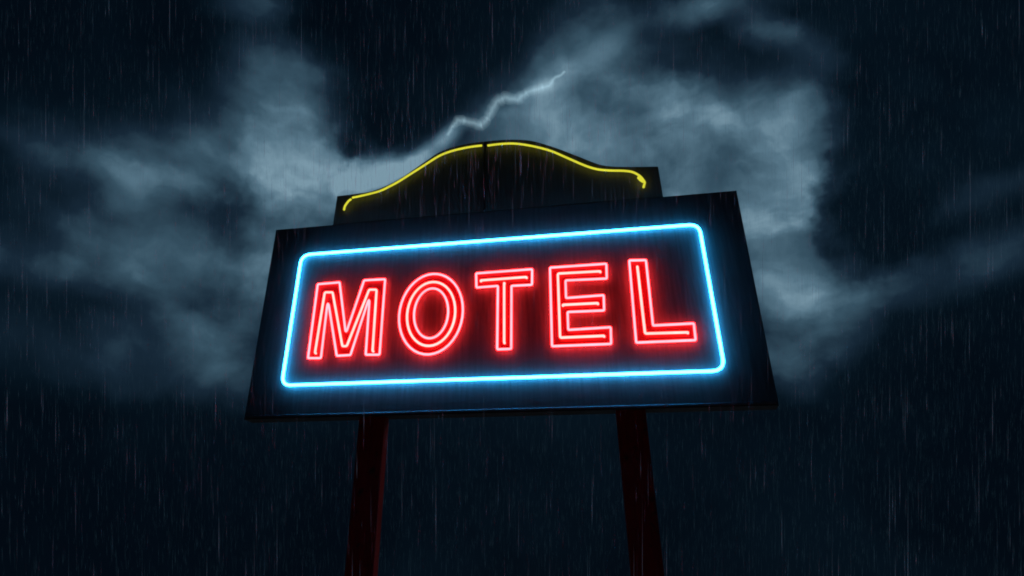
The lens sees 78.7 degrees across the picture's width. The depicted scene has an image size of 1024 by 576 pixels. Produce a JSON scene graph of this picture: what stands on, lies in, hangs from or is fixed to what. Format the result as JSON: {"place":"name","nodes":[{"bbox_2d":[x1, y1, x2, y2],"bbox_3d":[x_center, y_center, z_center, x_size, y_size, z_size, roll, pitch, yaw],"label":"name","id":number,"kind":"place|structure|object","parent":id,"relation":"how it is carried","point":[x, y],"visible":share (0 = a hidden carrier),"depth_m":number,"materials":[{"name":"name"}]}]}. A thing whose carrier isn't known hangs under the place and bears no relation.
{"place":"outdoors","nodes":[
{"label":"outdoors","id":0,"kind":"place"},
{"bbox_2d":[0,0,1023,575],"label":"sky","id":1,"kind":"structure","parent":0,"point":[154,154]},
{"label":"ground","id":2,"kind":"structure","parent":0,"visible":0},
{"bbox_2d":[244,140,778,575],"bbox_3d":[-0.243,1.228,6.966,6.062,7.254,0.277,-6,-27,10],"label":"motel sign","id":3,"kind":"object","parent":2,"relation":"on","point":[501,278],"visible":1,"depth_m":7.37,"materials":[{"name":"black metal"}]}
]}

